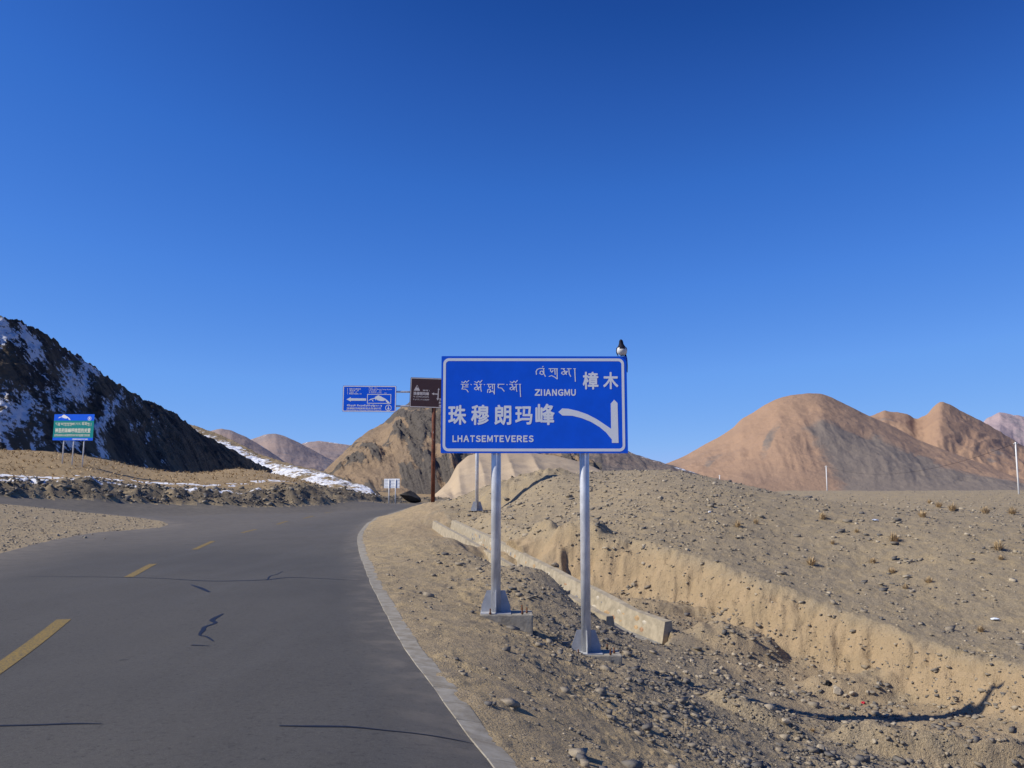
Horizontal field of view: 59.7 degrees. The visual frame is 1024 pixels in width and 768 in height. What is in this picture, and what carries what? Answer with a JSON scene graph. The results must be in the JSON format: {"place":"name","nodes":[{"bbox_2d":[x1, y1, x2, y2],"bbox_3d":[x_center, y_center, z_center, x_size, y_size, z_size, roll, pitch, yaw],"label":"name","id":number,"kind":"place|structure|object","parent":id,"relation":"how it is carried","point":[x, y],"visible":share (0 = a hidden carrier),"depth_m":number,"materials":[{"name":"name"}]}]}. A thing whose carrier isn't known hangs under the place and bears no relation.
{"place":"outdoors","nodes":[
{"label":"outdoors","id":0,"kind":"place"},
{"bbox_2d":[0,503,167,552],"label":"gravel island","id":1,"kind":"structure","parent":0,"point":[82,521],"depth_m":38.54,"materials":[{"name":"gravel"}]},
{"bbox_2d":[0,316,271,472],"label":"hill","id":2,"kind":"structure","parent":0,"point":[45,378],"depth_m":131.82,"materials":[{"name":"black stone"}]},
{"bbox_2d":[0,450,449,507],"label":"terrace","id":3,"kind":"structure","parent":0,"point":[30,469],"depth_m":86.03,"materials":[{"name":"soil"}]},
{"bbox_2d":[53,414,94,466],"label":"billboard","id":4,"kind":"object","parent":3,"relation":"on","point":[76,427],"visible":1,"depth_m":88.10,"materials":[{"name":"metal"}]},
{"bbox_2d":[0,449,333,487],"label":"terrace grass","id":5,"kind":"structure","parent":3,"relation":"on","point":[116,463],"depth_m":95.74,"materials":[{"name":"plant"}]},
{"bbox_2d":[0,475,438,506],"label":"bank rubble","id":6,"kind":"object","parent":3,"relation":"on","point":[127,497],"visible":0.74,"depth_m":79.21,"materials":[{"name":"stone"}]},
{"bbox_2d":[400,490,420,502],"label":"boulder","id":7,"kind":"object","parent":3,"relation":"on","point":[411,496],"visible":1,"depth_m":110.58,"materials":[{"name":"grey stone"}]},
{"bbox_2d":[0,495,492,767],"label":"road","id":8,"kind":"structure","parent":0,"point":[201,635],"depth_m":8.94,"materials":[{"name":"grey asphalt"}]},
{"bbox_2d":[384,479,399,503],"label":"road sign","id":9,"kind":"object","parent":8,"relation":"on","point":[391,483],"visible":1,"depth_m":95.38,"materials":[{"name":"metal"}]},
{"bbox_2d":[357,509,517,767],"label":"kerb","id":10,"kind":"structure","parent":8,"relation":"on","point":[473,728],"depth_m":7.64,"materials":[{"name":"concrete"}]},
{"bbox_2d":[212,429,284,461],"bbox_3d":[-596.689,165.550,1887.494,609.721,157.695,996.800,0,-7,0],"label":"ridge","id":11,"kind":"structure","parent":0,"point":[248,443],"depth_m":1941.14,"materials":[{"name":"stone"}]},
{"bbox_2d":[191,425,379,495],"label":"snow slope","id":12,"kind":"structure","parent":0,"point":[276,466],"depth_m":264.40,"materials":[{"name":"snow"},{"name":"white snow"}]},
{"bbox_2d":[250,434,333,470],"bbox_3d":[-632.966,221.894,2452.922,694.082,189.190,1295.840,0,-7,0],"label":"ridge","id":13,"kind":"structure","parent":0,"point":[289,450],"depth_m":2413.51,"materials":[{"name":"stone"}]},
{"bbox_2d":[303,441,349,460],"bbox_3d":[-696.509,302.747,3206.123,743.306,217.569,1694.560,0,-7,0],"label":"ridge","id":14,"kind":"structure","parent":0,"point":[332,451],"depth_m":3244.14,"materials":[{"name":"stone"}]},
{"bbox_2d":[325,403,601,493],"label":"rocky mountain","id":15,"kind":"structure","parent":0,"point":[396,444],"depth_m":373.50,"materials":[{"name":"brown stone"}]},
{"bbox_2d":[0,0,1023,463],"label":"sky","id":16,"kind":"structure","parent":0,"point":[241,214],"materials":[{"name":"blue"}]},
{"bbox_2d":[435,453,600,498],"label":"sand slope","id":17,"kind":"structure","parent":0,"point":[461,482],"depth_m":303.40,"materials":[{"name":"beige sand"}]},
{"bbox_2d":[589,451,699,474],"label":"grey ridge","id":18,"kind":"structure","parent":0,"point":[619,461],"depth_m":790.12,"materials":[{"name":"grey stone"}]},
{"bbox_2d":[362,468,1023,767],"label":"ground","id":19,"kind":"structure","parent":0,"point":[410,532],"depth_m":18.22,"materials":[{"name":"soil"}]},
{"bbox_2d":[396,391,435,501],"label":"sign pole","id":20,"kind":"object","parent":19,"relation":"on","point":[433,455],"visible":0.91,"depth_m":49.84,"materials":[{"name":"metal"}]},
{"bbox_2d":[342,385,396,411],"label":"road sign","id":21,"kind":"object","parent":20,"relation":"attached to","point":[369,399],"visible":1,"depth_m":50.17,"materials":[{"name":"blue metal"}]},
{"bbox_2d":[409,377,440,407],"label":"road sign","id":22,"kind":"object","parent":20,"relation":"attached to","point":[425,392],"visible":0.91,"depth_m":50.15,"materials":[{"name":"brown metal"}]},
{"bbox_2d":[471,453,482,510],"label":"sign post","id":23,"kind":"object","parent":19,"relation":"on","point":[476,505],"visible":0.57,"depth_m":43.64,"materials":[{"name":"metal"}]},
{"bbox_2d":[480,605,532,633],"bbox_3d":[-0.086,3.690,13.571,0.801,0.589,0.586,0,-7,0],"label":"sign footing","id":24,"kind":"object","parent":19,"relation":"on","point":[522,619],"visible":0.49,"depth_m":13.30,"materials":[{"name":"concrete"}]},
{"bbox_2d":[432,520,672,644],"bbox_3d":[-0.544,5.845,29.162,1.960,2.088,23.338,2,-7,-15],"label":"concrete curb","id":25,"kind":"object","parent":19,"relation":"on","point":[613,611],"visible":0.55,"depth_m":20.86,"materials":[{"name":"concrete"}]},
{"bbox_2d":[578,644,621,665],"bbox_3d":[1.227,4.277,13.499,0.821,0.589,0.567,0,-7,0],"label":"sign footing","id":26,"kind":"object","parent":19,"relation":"on","point":[614,654],"visible":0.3,"depth_m":13.26,"materials":[{"name":"concrete"}]},
{"bbox_2d":[441,356,627,654],"bbox_3d":[0.345,1.825,13.800,2.896,4.523,0.459,0,-7,-1],"label":"road sign","id":27,"kind":"object","parent":26,"relation":"on","point":[495,406],"visible":1,"depth_m":13.84,"materials":[{"name":"metal"}]},
{"bbox_2d":[616,339,627,371],"bbox_3d":[1.728,-0.446,13.975,0.186,0.511,0.176,0,-7,0],"label":"magpie","id":28,"kind":"object","parent":27,"relation":"on","point":[621,349],"visible":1,"depth_m":13.94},
{"bbox_2d":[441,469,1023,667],"bbox_3d":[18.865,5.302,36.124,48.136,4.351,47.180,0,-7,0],"label":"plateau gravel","id":29,"kind":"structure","parent":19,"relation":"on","point":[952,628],"depth_m":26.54,"materials":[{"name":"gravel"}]},
{"bbox_2d":[731,519,742,526],"bbox_3d":[6.704,4.123,26.462,0.383,0.250,0.356,0,-7,0],"label":"grass tuft","id":30,"kind":"object","parent":19,"relation":"on","point":[737,523],"visible":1,"depth_m":26.42,"materials":[{"name":"plant"}]},
{"bbox_2d":[782,718,789,724],"bbox_3d":[3.737,4.604,12.165,0.105,0.086,0.122,-1,-7,7],"label":"rock","id":31,"kind":"object","parent":19,"relation":"on","point":[786,721],"visible":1,"depth_m":12.13,"materials":[{"name":"stone"}]},
{"bbox_2d":[559,531,1023,714],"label":"bank stones","id":32,"kind":"object","parent":19,"relation":"on","point":[935,678],"visible":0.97,"depth_m":16.81,"materials":[{"name":"grey stone"}]},
{"bbox_2d":[789,690,797,696],"bbox_3d":[5.015,5.498,15.823,0.140,0.130,0.142,7,-10,-44],"label":"rock","id":33,"kind":"object","parent":19,"relation":"on","point":[793,692],"visible":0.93,"depth_m":15.79,"materials":[{"name":"stone"}]},
{"bbox_2d":[806,555,817,564],"bbox_3d":[7.821,4.590,23.288,0.442,0.270,0.471,0,-7,0],"label":"grass tuft","id":34,"kind":"object","parent":19,"relation":"on","point":[811,561],"visible":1,"depth_m":23.25,"materials":[{"name":"plant"}]},
{"bbox_2d":[815,511,826,519],"bbox_3d":[10.018,4.226,28.737,0.444,0.296,0.476,0,-7,0],"label":"grass tuft","id":35,"kind":"object","parent":19,"relation":"on","point":[822,515],"visible":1,"depth_m":28.70,"materials":[{"name":"plant"}]},
{"bbox_2d":[816,744,825,751],"bbox_3d":[4.004,4.723,11.559,0.125,0.106,0.104,-7,-10,43],"label":"rock","id":36,"kind":"object","parent":19,"relation":"on","point":[822,747],"visible":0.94,"depth_m":11.54,"materials":[{"name":"stone"}]},
{"bbox_2d":[824,466,827,490],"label":"utility pole","id":37,"kind":"object","parent":19,"relation":"on","point":[826,478],"visible":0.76,"depth_m":119.28,"materials":[{"name":"concrete"}]},
{"bbox_2d":[826,444,1021,473],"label":"power line","id":38,"kind":"object","parent":37,"relation":"attached to","point":[945,465],"visible":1,"depth_m":78.17,"materials":[{"name":"grey metal"}]},
{"bbox_2d":[833,686,841,694],"bbox_3d":[5.812,5.478,15.929,0.155,0.152,0.153,-1,-7,11],"label":"rock","id":39,"kind":"object","parent":19,"relation":"on","point":[837,690],"visible":1,"depth_m":15.87,"materials":[{"name":"stone"}]},
{"bbox_2d":[886,567,896,573],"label":"grass tuft","id":40,"kind":"object","parent":19,"relation":"on","point":[891,570],"visible":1,"depth_m":22.64,"materials":[{"name":"plant"}]},
{"bbox_2d":[887,531,902,541],"bbox_3d":[10.970,4.364,25.592,0.532,0.339,0.471,0,-7,0],"label":"grass tuft","id":41,"kind":"object","parent":19,"relation":"on","point":[893,538],"visible":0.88,"depth_m":25.57,"materials":[{"name":"plant"}]},
{"bbox_2d":[917,510,926,516],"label":"grass tuft","id":42,"kind":"object","parent":19,"relation":"on","point":[922,513],"visible":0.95,"depth_m":29.86,"materials":[{"name":"plant"}]},
{"bbox_2d":[922,575,931,582],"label":"grass tuft","id":43,"kind":"object","parent":19,"relation":"on","point":[928,579],"visible":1,"depth_m":21.36,"materials":[{"name":"plant"}]},
{"bbox_2d":[946,502,958,510],"bbox_3d":[18.823,5.207,38.109,0.634,0.441,0.645,0,-7,0],"label":"grass tuft","id":44,"kind":"object","parent":19,"relation":"on","point":[951,508],"visible":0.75,"depth_m":38.03,"materials":[{"name":"plant"}]},
{"bbox_2d":[976,625,986,631],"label":"grass tuft","id":45,"kind":"object","parent":19,"relation":"on","point":[980,629],"visible":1,"depth_m":17.57,"materials":[{"name":"plant"}]},
{"bbox_2d":[977,506,992,513],"bbox_3d":[18.651,4.924,35.112,0.557,0.366,0.538,0,-7,0],"label":"grass tuft","id":46,"kind":"object","parent":19,"relation":"on","point":[986,511],"visible":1,"depth_m":35.08,"materials":[{"name":"plant"}]},
{"bbox_2d":[991,540,1006,550],"bbox_3d":[13.268,4.361,24.299,0.531,0.348,0.443,4,-8,-27],"label":"grass tuft","id":47,"kind":"object","parent":19,"relation":"on","point":[997,546],"visible":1,"depth_m":24.25,"materials":[{"name":"plant"}]},
{"bbox_2d":[1006,507,1017,514],"bbox_3d":[20.201,5.073,35.986,0.592,0.393,0.623,-4,-8,28],"label":"grass tuft","id":48,"kind":"object","parent":19,"relation":"on","point":[1012,511],"visible":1,"depth_m":35.91,"materials":[{"name":"plant"}]},
{"bbox_2d":[1013,442,1019,493],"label":"utility pole","id":49,"kind":"object","parent":19,"relation":"on","point":[1015,443],"visible":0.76,"depth_m":65.71,"materials":[{"name":"concrete"}]},
{"bbox_2d":[443,469,1023,571],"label":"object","id":50,"kind":"structure","parent":0,"point":[799,535],"depth_m":29.37,"materials":[{"name":"stone"}]},
{"bbox_2d":[666,393,1023,491],"bbox_3d":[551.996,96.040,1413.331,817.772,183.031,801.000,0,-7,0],"label":"round mountain","id":51,"kind":"structure","parent":0,"point":[798,442],"depth_m":1234.93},
{"bbox_2d":[871,402,1023,479],"bbox_3d":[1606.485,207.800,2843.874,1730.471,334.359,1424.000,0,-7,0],"label":"peaked mountain","id":52,"kind":"structure","parent":0,"point":[947,427],"depth_m":2748.29,"materials":[{"name":"brown stone"}]},
{"bbox_2d":[984,412,1023,445],"bbox_3d":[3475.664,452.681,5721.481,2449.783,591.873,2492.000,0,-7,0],"label":"distant peak","id":53,"kind":"structure","parent":0,"point":[1011,426],"depth_m":5766.95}
]}

